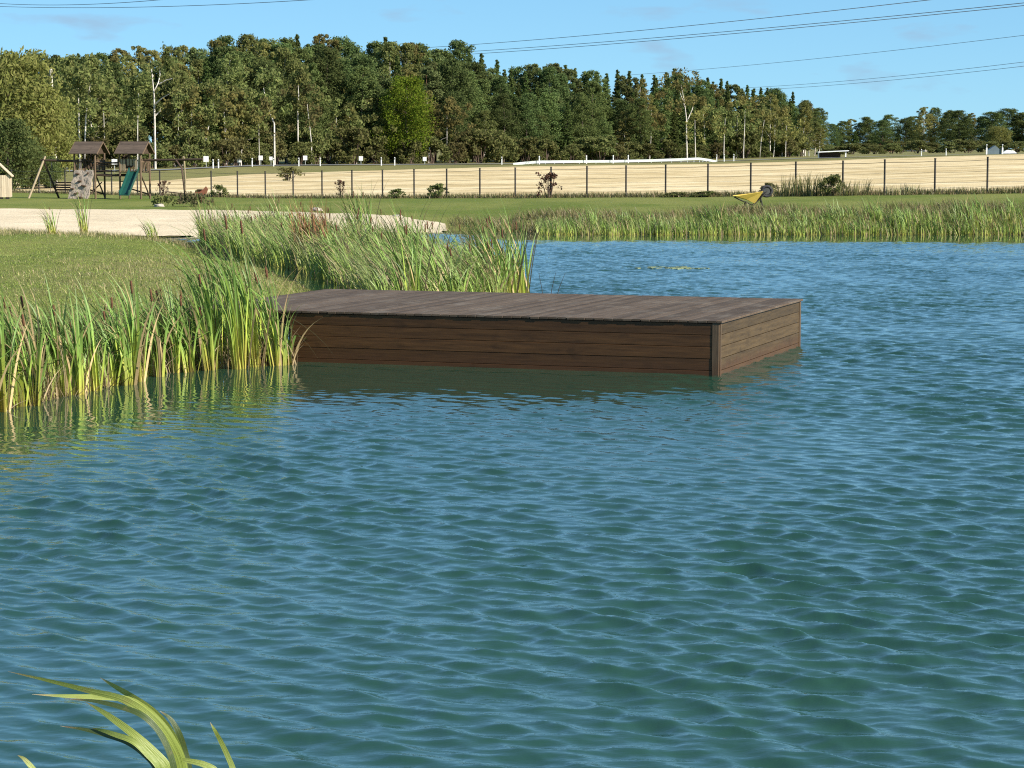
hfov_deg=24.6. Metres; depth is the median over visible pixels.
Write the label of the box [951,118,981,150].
broadleaf tree
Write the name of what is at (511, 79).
spruce tree
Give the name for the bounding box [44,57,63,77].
broadleaf tree
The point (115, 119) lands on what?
birch tree
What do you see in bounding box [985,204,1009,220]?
cattail clump
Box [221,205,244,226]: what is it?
cattail clump
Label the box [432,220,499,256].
cattail clump
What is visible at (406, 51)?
birch tree
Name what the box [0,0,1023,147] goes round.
sky
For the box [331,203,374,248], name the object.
cattail clump
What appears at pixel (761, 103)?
pine tree
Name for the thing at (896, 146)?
roadside bush
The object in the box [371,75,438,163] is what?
maple tree
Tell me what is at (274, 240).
cattail clump
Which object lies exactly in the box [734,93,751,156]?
spruce tree
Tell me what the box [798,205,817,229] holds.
cattail clump
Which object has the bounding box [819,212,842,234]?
cattail clump
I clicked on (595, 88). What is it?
aspen tree
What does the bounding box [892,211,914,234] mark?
cattail clump
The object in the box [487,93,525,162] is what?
broadleaf tree
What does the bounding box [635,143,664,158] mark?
roadside bush
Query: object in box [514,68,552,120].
broadleaf tree
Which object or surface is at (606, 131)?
aspen tree
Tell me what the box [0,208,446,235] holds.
beach sand
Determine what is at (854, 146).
roadside bush
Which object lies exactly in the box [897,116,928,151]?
aspen tree
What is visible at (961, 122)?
broadleaf tree
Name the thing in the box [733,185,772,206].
wheelbarrow
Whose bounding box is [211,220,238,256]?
cattail clump
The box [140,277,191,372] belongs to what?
cattail clump
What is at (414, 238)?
cattail clump
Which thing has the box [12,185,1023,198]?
fence line grass
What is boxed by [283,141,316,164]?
roadside bush
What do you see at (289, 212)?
cattail clump
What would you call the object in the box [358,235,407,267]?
cattail clump
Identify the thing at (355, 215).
cattail clump
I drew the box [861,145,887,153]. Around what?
roadside bush
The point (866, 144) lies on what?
roadside bush
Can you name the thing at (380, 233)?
cattail clump
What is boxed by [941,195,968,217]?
cattail clump
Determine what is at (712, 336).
wooden dock
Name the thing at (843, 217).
cattail clump
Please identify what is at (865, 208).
cattail clump
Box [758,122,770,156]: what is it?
spruce tree
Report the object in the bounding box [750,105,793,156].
birch tree
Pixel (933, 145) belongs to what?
roadside bush
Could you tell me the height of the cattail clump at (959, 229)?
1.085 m
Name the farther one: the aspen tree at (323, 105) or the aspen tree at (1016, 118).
the aspen tree at (1016, 118)
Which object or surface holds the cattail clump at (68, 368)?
on the ground at (136, 202)
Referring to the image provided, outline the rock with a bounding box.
[154,204,164,206]
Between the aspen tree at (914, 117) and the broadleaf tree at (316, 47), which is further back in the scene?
the aspen tree at (914, 117)
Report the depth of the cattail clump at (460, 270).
41.42 m
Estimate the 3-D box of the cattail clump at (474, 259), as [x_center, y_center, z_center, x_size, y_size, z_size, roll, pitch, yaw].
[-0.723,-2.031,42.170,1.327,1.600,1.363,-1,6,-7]
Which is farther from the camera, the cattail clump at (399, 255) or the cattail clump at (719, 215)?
the cattail clump at (719, 215)
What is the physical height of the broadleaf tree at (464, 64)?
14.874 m
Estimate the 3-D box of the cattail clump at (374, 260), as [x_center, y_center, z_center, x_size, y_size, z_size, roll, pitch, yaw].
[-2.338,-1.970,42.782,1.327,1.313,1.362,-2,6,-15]
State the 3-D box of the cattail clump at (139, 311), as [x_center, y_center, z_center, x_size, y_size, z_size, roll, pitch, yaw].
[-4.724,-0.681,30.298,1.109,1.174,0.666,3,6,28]
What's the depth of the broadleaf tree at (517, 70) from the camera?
359.35 m
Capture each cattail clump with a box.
[0,279,54,394]
[0,288,80,406]
[0,292,31,346]
[0,293,28,411]
[0,325,59,377]
[0,334,37,389]
[1,296,45,344]
[1,305,49,405]
[4,319,49,405]
[5,347,50,382]
[6,291,57,341]
[12,271,93,396]
[25,292,109,376]
[25,310,60,372]
[26,297,84,343]
[32,318,89,395]
[36,319,101,392]
[41,204,63,234]
[43,276,152,390]
[43,288,87,394]
[67,286,153,335]
[68,300,156,345]
[71,189,93,232]
[80,305,128,362]
[83,308,138,384]
[83,320,161,385]
[87,294,126,334]
[89,276,170,385]
[90,291,116,342]
[92,298,187,331]
[98,268,161,381]
[115,288,168,332]
[116,283,186,370]
[119,296,167,357]
[121,299,190,375]
[126,284,175,376]
[135,218,159,238]
[138,278,175,317]
[139,278,182,358]
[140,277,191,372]
[142,296,221,331]
[143,222,294,368]
[145,270,224,360]
[149,285,196,319]
[156,261,235,370]
[158,300,228,372]
[159,289,206,371]
[166,206,312,369]
[174,304,225,369]
[177,216,329,367]
[186,193,214,245]
[186,258,258,360]
[187,206,218,243]
[200,187,230,225]
[211,212,250,244]
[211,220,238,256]
[215,204,248,232]
[216,196,253,226]
[218,262,297,353]
[220,253,304,365]
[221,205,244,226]
[231,212,286,245]
[234,204,279,222]
[235,211,271,230]
[246,203,277,227]
[253,222,294,263]
[254,197,286,222]
[256,314,319,364]
[260,201,298,224]
[261,187,296,219]
[269,202,295,233]
[270,199,310,235]
[276,202,302,222]
[276,212,299,243]
[283,220,318,263]
[284,191,324,222]
[291,215,340,247]
[296,204,327,236]
[300,224,359,267]
[305,218,348,265]
[309,225,373,276]
[311,211,365,241]
[315,199,347,227]
[316,226,364,269]
[317,223,370,253]
[320,207,368,242]
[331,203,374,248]
[331,210,363,235]
[334,177,379,234]
[338,232,366,247]
[343,176,387,233]
[345,209,403,255]
[346,221,371,242]
[347,227,407,274]
[348,212,377,236]
[348,220,422,264]
[349,239,426,289]
[354,218,409,243]
[355,246,388,281]
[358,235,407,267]
[359,209,402,233]
[369,201,447,290]
[372,214,438,257]
[374,194,435,254]
[377,236,454,265]
[380,197,426,242]
[382,241,459,279]
[389,251,462,284]
[390,230,436,251]
[391,210,436,236]
[392,231,477,277]
[393,224,438,264]
[397,203,465,257]
[404,237,482,264]
[407,222,445,250]
[408,222,481,291]
[413,226,464,246]
[421,230,460,258]
[423,243,491,268]
[423,247,486,289]
[425,236,515,278]
[431,239,466,263]
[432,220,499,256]
[440,219,467,253]
[440,231,508,289]
[445,231,519,263]
[445,235,478,263]
[446,239,490,272]
[451,211,516,255]
[454,199,523,257]
[458,200,525,261]
[460,218,535,291]
[461,216,524,291]
[467,241,528,288]
[468,211,539,288]
[474,203,549,292]
[474,210,542,292]
[487,200,544,292]
[558,209,583,233]
[570,220,586,234]
[573,202,598,220]
[583,205,601,227]
[592,219,609,233]
[606,212,628,227]
[612,206,634,227]
[619,213,636,226]
[628,218,649,232]
[634,208,655,226]
[644,216,664,234]
[649,214,674,234]
[665,220,688,234]
[676,210,698,234]
[688,204,707,222]
[690,217,725,234]
[699,204,722,220]
[699,204,726,223]
[700,215,720,234]
[705,198,730,219]
[714,215,740,234]
[719,211,743,224]
[744,212,768,223]
[758,206,783,226]
[782,207,809,226]
[794,212,807,234]
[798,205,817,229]
[816,200,837,218]
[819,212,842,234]
[824,205,850,223]
[836,202,857,218]
[837,218,861,234]
[847,213,872,234]
[857,194,885,219]
[867,198,891,223]
[886,201,902,215]
[890,206,914,231]
[892,203,908,226]
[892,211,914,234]
[914,221,929,231]
[920,209,949,234]
[924,217,951,235]
[935,208,967,230]
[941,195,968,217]
[943,195,975,216]
[953,211,972,234]
[954,207,976,227]
[960,201,986,225]
[964,189,987,214]
[966,206,986,229]
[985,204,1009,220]
[992,214,1012,228]
[1003,195,1022,215]
[1006,205,1023,219]
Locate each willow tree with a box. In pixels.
[0,45,68,170]
[4,86,82,185]
[984,126,1013,150]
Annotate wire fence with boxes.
[11,157,1023,197]
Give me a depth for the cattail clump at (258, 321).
31.30 m
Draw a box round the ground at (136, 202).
[0,149,1023,333]
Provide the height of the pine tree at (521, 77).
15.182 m
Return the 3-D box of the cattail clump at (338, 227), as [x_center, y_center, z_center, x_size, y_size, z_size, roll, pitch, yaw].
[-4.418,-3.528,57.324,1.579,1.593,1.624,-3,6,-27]
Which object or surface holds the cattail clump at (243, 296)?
in the pond water
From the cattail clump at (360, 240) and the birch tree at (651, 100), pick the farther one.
the birch tree at (651, 100)
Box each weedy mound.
[151,195,178,205]
[176,191,212,206]
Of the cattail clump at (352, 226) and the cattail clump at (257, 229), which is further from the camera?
the cattail clump at (257, 229)
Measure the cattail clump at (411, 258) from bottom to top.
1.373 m
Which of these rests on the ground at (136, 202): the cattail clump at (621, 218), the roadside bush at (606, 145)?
the roadside bush at (606, 145)
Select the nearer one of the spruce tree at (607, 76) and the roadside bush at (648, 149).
the roadside bush at (648, 149)
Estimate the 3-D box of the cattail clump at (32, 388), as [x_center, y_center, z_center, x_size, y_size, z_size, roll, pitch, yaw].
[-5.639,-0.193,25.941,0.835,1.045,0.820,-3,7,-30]
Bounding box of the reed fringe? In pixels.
[532,201,1023,234]
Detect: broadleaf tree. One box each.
[29,79,49,127]
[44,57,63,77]
[80,54,103,165]
[99,62,143,166]
[109,77,152,156]
[192,55,225,137]
[198,45,249,153]
[207,35,238,56]
[240,54,273,163]
[246,39,282,131]
[247,60,294,162]
[275,72,323,157]
[307,46,352,163]
[308,43,337,100]
[324,58,365,163]
[329,35,356,161]
[340,74,386,156]
[342,42,366,56]
[348,53,385,162]
[360,85,396,163]
[395,82,427,162]
[410,42,442,84]
[429,58,479,162]
[430,90,470,152]
[432,59,466,161]
[442,61,472,90]
[445,39,481,161]
[463,60,497,161]
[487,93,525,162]
[488,76,524,152]
[507,66,532,99]
[510,92,548,161]
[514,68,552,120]
[527,66,574,159]
[546,73,575,159]
[610,99,636,154]
[662,73,695,125]
[691,79,719,134]
[755,94,775,148]
[766,88,793,156]
[824,124,842,147]
[852,122,872,142]
[867,120,894,147]
[891,117,920,151]
[924,107,945,143]
[939,110,974,151]
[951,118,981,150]
[972,111,1012,140]
[976,116,989,139]
[986,108,1023,140]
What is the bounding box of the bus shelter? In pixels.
[817,150,848,157]
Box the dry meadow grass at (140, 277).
[0,248,304,321]
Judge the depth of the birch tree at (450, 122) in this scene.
314.69 m
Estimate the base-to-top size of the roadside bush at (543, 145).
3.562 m
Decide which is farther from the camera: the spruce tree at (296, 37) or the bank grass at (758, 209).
the spruce tree at (296, 37)
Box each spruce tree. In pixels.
[151,50,184,164]
[192,57,224,165]
[245,104,267,164]
[279,34,304,162]
[372,37,392,161]
[383,55,404,162]
[414,54,438,160]
[476,53,491,157]
[493,70,519,161]
[494,60,500,161]
[505,82,532,161]
[521,71,532,114]
[523,84,547,161]
[554,103,576,159]
[561,68,577,159]
[594,83,613,159]
[600,96,620,159]
[603,73,616,159]
[612,69,622,110]
[613,89,631,159]
[621,71,632,159]
[626,92,645,159]
[638,74,649,159]
[647,77,666,158]
[647,121,664,158]
[650,75,655,92]
[663,78,672,127]
[664,107,684,158]
[668,80,684,157]
[678,95,700,157]
[682,83,695,138]
[692,99,710,156]
[700,110,711,157]
[709,99,728,158]
[718,78,722,89]
[720,88,738,157]
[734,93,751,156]
[744,103,763,157]
[745,85,750,119]
[748,89,753,157]
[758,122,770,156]
[780,99,798,156]
[790,91,802,154]
[850,131,860,151]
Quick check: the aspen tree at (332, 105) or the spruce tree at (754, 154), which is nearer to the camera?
the aspen tree at (332, 105)
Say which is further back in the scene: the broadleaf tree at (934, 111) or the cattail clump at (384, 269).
the broadleaf tree at (934, 111)
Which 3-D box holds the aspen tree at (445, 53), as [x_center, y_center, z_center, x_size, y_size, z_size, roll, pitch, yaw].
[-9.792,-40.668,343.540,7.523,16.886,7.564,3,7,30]
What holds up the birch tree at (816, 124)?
on the ground at (136, 202)
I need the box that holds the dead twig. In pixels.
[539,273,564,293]
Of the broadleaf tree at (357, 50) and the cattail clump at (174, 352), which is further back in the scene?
the broadleaf tree at (357, 50)
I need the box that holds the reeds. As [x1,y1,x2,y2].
[189,214,534,292]
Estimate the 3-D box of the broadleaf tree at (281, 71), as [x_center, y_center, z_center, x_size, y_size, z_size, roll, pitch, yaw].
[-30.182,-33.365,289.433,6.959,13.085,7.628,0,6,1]
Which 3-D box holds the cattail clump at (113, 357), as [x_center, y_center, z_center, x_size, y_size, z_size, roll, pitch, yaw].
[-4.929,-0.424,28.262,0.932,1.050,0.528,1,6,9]
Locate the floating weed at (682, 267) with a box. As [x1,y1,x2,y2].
[635,266,709,269]
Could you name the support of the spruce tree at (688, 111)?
on the ground at (136, 202)
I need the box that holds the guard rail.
[513,158,715,164]
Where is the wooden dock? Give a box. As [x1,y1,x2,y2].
[185,289,802,375]
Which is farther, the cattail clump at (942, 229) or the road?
the road
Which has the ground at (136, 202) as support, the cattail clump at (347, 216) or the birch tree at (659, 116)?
the birch tree at (659, 116)
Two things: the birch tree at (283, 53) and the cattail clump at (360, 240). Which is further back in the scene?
the birch tree at (283, 53)
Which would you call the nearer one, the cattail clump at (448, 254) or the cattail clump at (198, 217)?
the cattail clump at (448, 254)
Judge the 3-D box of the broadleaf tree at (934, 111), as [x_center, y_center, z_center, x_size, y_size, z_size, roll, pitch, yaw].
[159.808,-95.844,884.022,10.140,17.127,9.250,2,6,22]
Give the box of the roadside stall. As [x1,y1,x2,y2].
[986,144,1002,153]
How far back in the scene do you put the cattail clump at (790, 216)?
81.01 m
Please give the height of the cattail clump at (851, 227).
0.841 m
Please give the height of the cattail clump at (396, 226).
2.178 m
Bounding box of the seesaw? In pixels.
[166,188,191,198]
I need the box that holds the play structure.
[28,141,202,198]
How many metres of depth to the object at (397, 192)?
125.95 m
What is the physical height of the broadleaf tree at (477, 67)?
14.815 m
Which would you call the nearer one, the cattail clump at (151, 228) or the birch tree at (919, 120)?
the cattail clump at (151, 228)
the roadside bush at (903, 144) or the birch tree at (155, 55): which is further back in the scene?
the roadside bush at (903, 144)
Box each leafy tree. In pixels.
[0,118,47,189]
[12,143,52,188]
[33,156,66,186]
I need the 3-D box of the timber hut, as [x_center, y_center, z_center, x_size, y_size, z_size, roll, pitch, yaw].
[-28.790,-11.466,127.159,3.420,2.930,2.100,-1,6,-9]
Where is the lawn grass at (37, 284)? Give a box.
[0,230,309,335]
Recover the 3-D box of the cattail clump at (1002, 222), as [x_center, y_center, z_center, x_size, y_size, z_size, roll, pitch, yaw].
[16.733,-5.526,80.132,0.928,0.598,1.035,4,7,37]
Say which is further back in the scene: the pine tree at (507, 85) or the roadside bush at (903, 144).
the roadside bush at (903, 144)
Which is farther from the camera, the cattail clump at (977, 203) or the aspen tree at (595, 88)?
the aspen tree at (595, 88)
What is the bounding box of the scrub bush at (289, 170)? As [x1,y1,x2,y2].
[276,166,304,180]
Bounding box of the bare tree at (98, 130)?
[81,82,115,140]
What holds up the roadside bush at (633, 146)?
on the ground at (136, 202)
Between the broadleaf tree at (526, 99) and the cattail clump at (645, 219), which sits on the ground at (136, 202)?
the broadleaf tree at (526, 99)
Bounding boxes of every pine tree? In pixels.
[37,52,59,73]
[71,55,79,63]
[139,60,167,165]
[145,80,175,166]
[181,48,216,70]
[258,38,278,47]
[341,53,361,91]
[378,78,396,157]
[417,61,445,116]
[419,66,444,162]
[426,48,448,161]
[479,67,501,157]
[495,75,516,123]
[517,63,547,105]
[545,63,569,160]
[545,97,566,150]
[560,69,585,100]
[566,95,587,134]
[610,75,639,141]
[713,90,732,119]
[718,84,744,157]
[748,102,766,128]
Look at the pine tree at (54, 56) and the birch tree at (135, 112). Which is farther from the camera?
the pine tree at (54, 56)
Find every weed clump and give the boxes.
[769,182,802,196]
[780,171,823,196]
[799,173,832,196]
[837,178,874,195]
[885,183,921,195]
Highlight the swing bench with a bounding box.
[50,162,73,191]
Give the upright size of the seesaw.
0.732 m
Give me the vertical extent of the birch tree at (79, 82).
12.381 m
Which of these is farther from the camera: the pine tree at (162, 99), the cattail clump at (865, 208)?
the pine tree at (162, 99)
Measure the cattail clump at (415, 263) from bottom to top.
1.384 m
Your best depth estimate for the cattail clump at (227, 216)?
67.54 m
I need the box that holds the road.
[66,154,960,170]
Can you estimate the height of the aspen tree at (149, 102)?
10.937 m
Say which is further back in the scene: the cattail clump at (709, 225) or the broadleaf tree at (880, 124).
the broadleaf tree at (880, 124)
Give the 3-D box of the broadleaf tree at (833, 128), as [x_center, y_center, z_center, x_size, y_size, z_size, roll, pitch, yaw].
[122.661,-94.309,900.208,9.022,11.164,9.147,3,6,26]
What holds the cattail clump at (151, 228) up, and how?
on the ground at (136, 202)
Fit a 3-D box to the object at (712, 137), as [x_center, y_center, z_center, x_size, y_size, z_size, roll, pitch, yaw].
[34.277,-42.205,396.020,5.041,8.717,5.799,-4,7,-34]
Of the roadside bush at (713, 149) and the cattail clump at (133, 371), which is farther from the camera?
the roadside bush at (713, 149)
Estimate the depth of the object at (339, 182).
129.38 m
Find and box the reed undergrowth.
[4,272,293,407]
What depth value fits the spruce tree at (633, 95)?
364.26 m
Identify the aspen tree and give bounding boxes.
[39,68,64,94]
[64,70,107,140]
[96,52,117,71]
[122,76,171,158]
[186,106,219,162]
[232,50,254,164]
[246,56,283,144]
[265,42,307,163]
[279,37,301,162]
[286,46,319,163]
[286,62,338,134]
[293,91,331,153]
[300,46,327,76]
[319,98,344,163]
[339,65,386,163]
[361,41,384,161]
[415,50,443,132]
[432,48,454,161]
[450,71,491,162]
[469,79,503,160]
[527,92,565,160]
[527,115,553,155]
[564,92,604,156]
[579,80,613,154]
[580,70,619,132]
[590,119,618,153]
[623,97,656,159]
[643,87,680,146]
[691,89,714,139]
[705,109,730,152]
[730,120,745,155]
[767,124,786,156]
[787,103,806,155]
[809,111,829,155]
[813,107,834,155]
[832,121,852,145]
[853,117,881,146]
[875,114,901,151]
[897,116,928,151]
[932,110,959,144]
[1008,112,1023,141]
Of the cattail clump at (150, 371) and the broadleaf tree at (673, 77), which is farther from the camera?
the broadleaf tree at (673, 77)
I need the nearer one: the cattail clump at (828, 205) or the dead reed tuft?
the dead reed tuft
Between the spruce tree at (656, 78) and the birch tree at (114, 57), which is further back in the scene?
the spruce tree at (656, 78)
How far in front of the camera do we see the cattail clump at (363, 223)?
59.98 m
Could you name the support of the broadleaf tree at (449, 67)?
on the ground at (136, 202)
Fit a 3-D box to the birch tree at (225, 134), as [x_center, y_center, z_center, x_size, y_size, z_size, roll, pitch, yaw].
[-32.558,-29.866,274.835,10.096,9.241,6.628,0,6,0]
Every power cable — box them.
[0,0,154,4]
[0,0,303,7]
[430,0,926,47]
[451,3,1020,52]
[477,5,1023,53]
[633,35,1023,74]
[743,66,1022,90]
[749,62,1020,87]
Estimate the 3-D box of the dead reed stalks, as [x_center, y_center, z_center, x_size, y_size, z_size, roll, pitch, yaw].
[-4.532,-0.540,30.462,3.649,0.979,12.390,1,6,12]
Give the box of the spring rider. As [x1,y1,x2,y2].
[195,187,207,194]
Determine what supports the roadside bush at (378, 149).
on the ground at (136, 202)
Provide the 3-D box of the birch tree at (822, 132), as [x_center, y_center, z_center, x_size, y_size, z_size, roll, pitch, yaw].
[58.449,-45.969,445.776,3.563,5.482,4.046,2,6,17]
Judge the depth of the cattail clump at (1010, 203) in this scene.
81.75 m
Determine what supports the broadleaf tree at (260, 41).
on the ground at (136, 202)
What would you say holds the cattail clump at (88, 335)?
on the ground at (136, 202)
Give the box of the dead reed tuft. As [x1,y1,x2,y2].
[284,197,346,264]
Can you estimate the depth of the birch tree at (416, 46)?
339.05 m
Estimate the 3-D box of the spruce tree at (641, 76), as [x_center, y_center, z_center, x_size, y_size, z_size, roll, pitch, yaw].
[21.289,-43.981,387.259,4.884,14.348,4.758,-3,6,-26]
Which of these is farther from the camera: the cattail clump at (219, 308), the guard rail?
the guard rail
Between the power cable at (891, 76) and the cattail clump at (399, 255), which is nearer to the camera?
the cattail clump at (399, 255)
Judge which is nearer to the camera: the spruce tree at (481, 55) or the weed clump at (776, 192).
the weed clump at (776, 192)
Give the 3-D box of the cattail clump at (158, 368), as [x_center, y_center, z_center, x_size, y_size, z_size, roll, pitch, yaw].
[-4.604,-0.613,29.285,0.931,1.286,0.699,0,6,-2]
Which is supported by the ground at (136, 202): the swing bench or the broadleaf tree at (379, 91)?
the broadleaf tree at (379, 91)
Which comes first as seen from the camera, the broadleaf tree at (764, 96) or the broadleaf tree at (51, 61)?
the broadleaf tree at (51, 61)
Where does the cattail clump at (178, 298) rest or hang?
on the ground at (136, 202)
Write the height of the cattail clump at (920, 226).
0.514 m
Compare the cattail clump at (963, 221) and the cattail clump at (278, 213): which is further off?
the cattail clump at (963, 221)
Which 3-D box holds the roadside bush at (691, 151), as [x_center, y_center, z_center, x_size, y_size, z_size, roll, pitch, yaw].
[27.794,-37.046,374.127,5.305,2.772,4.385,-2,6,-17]
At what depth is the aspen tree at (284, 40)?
316.03 m
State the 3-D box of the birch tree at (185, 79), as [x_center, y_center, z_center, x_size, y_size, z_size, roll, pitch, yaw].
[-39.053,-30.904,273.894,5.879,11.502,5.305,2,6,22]
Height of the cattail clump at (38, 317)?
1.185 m
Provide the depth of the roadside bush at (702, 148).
379.55 m
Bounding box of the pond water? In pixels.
[0,232,1023,767]
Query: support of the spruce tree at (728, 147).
on the ground at (136, 202)
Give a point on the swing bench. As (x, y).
(62, 183)
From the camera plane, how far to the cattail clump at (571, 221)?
80.23 m
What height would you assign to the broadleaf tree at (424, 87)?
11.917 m
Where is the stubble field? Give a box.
[13,154,1023,196]
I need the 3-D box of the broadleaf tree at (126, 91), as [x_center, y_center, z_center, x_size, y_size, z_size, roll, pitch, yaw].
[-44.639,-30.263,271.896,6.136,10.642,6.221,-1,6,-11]
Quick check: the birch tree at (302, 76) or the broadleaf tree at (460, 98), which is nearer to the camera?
the birch tree at (302, 76)
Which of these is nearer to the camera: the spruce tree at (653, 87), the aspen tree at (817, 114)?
the spruce tree at (653, 87)
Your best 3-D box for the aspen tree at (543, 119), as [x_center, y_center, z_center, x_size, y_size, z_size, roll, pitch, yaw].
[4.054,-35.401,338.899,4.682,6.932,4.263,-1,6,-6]
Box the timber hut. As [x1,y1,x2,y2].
[0,163,13,198]
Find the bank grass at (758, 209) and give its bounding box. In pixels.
[445,196,1023,232]
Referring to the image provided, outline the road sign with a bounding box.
[203,156,208,161]
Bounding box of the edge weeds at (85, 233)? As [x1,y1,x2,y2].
[0,226,218,255]
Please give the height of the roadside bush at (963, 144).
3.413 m
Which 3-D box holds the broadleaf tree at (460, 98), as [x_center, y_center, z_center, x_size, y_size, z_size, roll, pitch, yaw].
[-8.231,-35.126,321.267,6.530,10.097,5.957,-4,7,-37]
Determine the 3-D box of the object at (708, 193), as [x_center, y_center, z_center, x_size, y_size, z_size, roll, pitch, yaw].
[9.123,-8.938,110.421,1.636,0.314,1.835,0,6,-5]
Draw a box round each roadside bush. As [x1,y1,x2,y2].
[57,138,82,168]
[77,137,111,168]
[100,153,121,167]
[106,126,150,167]
[127,142,175,167]
[161,144,186,167]
[171,129,210,166]
[198,144,222,166]
[209,138,244,165]
[224,136,255,165]
[242,142,274,164]
[262,135,287,164]
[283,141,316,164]
[293,126,332,164]
[312,135,358,163]
[327,126,374,163]
[359,144,389,163]
[389,144,408,163]
[396,139,427,163]
[417,136,452,163]
[442,142,468,163]
[449,131,481,162]
[458,128,507,162]
[479,130,519,162]
[510,136,541,161]
[527,138,566,160]
[558,143,584,159]
[572,136,606,159]
[584,134,617,159]
[606,144,627,159]
[620,141,642,159]
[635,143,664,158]
[659,139,683,158]
[681,143,702,157]
[696,144,710,158]
[708,143,728,158]
[728,129,760,157]
[757,147,772,157]
[773,135,800,156]
[788,132,814,156]
[813,144,833,154]
[828,146,851,154]
[841,143,865,153]
[854,143,878,151]
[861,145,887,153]
[883,143,903,153]
[886,140,909,152]
[902,140,935,152]
[919,142,939,152]
[937,141,962,152]
[952,139,983,152]
[966,140,988,151]
[976,141,1003,151]
[998,140,1021,150]
[1000,141,1023,151]
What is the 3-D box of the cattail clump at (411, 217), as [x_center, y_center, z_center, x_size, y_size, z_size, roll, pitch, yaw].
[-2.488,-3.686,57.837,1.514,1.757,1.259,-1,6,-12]
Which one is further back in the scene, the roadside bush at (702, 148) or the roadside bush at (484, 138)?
the roadside bush at (702, 148)
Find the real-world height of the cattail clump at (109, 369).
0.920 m
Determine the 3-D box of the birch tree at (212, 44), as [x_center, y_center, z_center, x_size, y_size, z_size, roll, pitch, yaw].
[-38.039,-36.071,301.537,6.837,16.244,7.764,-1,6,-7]
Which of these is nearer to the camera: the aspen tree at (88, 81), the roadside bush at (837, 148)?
the aspen tree at (88, 81)
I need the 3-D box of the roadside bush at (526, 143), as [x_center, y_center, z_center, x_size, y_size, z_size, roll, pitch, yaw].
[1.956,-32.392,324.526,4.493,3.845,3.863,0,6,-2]
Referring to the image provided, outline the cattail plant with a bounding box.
[8,671,234,767]
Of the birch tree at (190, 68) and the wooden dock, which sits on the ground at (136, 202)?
the birch tree at (190, 68)
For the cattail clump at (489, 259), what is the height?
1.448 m
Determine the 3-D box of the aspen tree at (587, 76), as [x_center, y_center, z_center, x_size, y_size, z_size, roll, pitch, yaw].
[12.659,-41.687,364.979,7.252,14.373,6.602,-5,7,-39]
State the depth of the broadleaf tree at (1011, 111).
881.46 m
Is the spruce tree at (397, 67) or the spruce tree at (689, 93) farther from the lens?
the spruce tree at (689, 93)
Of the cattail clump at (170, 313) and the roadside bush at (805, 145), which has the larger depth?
the roadside bush at (805, 145)
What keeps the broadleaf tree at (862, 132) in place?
on the ground at (136, 202)
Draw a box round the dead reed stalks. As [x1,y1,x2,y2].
[0,298,308,410]
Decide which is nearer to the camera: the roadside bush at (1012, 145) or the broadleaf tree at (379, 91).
the broadleaf tree at (379, 91)
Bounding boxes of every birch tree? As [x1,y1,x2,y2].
[39,76,98,135]
[43,52,111,169]
[47,69,57,175]
[50,53,131,140]
[53,74,86,168]
[56,56,82,121]
[72,83,135,167]
[82,70,121,134]
[93,100,128,167]
[102,68,153,168]
[107,48,131,84]
[119,41,184,168]
[120,61,148,165]
[122,45,152,158]
[129,122,157,154]
[139,50,163,132]
[147,70,197,139]
[153,90,220,166]
[155,46,185,164]
[156,63,208,163]
[157,57,199,165]
[160,85,231,166]
[180,45,195,73]
[182,79,237,143]
[187,59,212,164]
[199,90,276,164]
[207,39,237,125]
[211,53,248,164]
[214,83,268,165]
[217,85,260,165]
[229,64,292,164]
[231,89,287,164]
[232,67,274,164]
[235,33,258,57]
[248,42,275,60]
[257,62,325,164]
[266,47,304,163]
[269,83,337,164]
[304,33,338,162]
[318,95,368,163]
[325,39,341,158]
[336,98,396,146]
[336,108,363,146]
[373,41,409,154]
[382,69,423,137]
[390,43,441,105]
[401,42,425,67]
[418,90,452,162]
[421,96,476,162]
[474,110,498,161]
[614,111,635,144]
[629,90,681,158]
[631,78,665,137]
[640,96,670,142]
[655,67,701,157]
[677,104,724,157]
[682,94,733,138]
[701,106,757,158]
[707,84,724,158]
[714,100,762,156]
[717,93,767,157]
[745,104,784,157]
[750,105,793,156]
[763,94,783,150]
[770,114,806,156]
[778,104,791,156]
[795,107,815,155]
[797,100,812,155]
[798,102,813,155]
[807,121,826,155]
[813,128,827,152]
[844,119,859,143]
[913,107,942,151]
[921,113,940,151]
[968,113,981,139]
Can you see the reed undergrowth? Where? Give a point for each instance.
(63, 360)
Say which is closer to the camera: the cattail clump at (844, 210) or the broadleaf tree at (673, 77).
the cattail clump at (844, 210)
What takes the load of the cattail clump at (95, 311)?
on the ground at (136, 202)

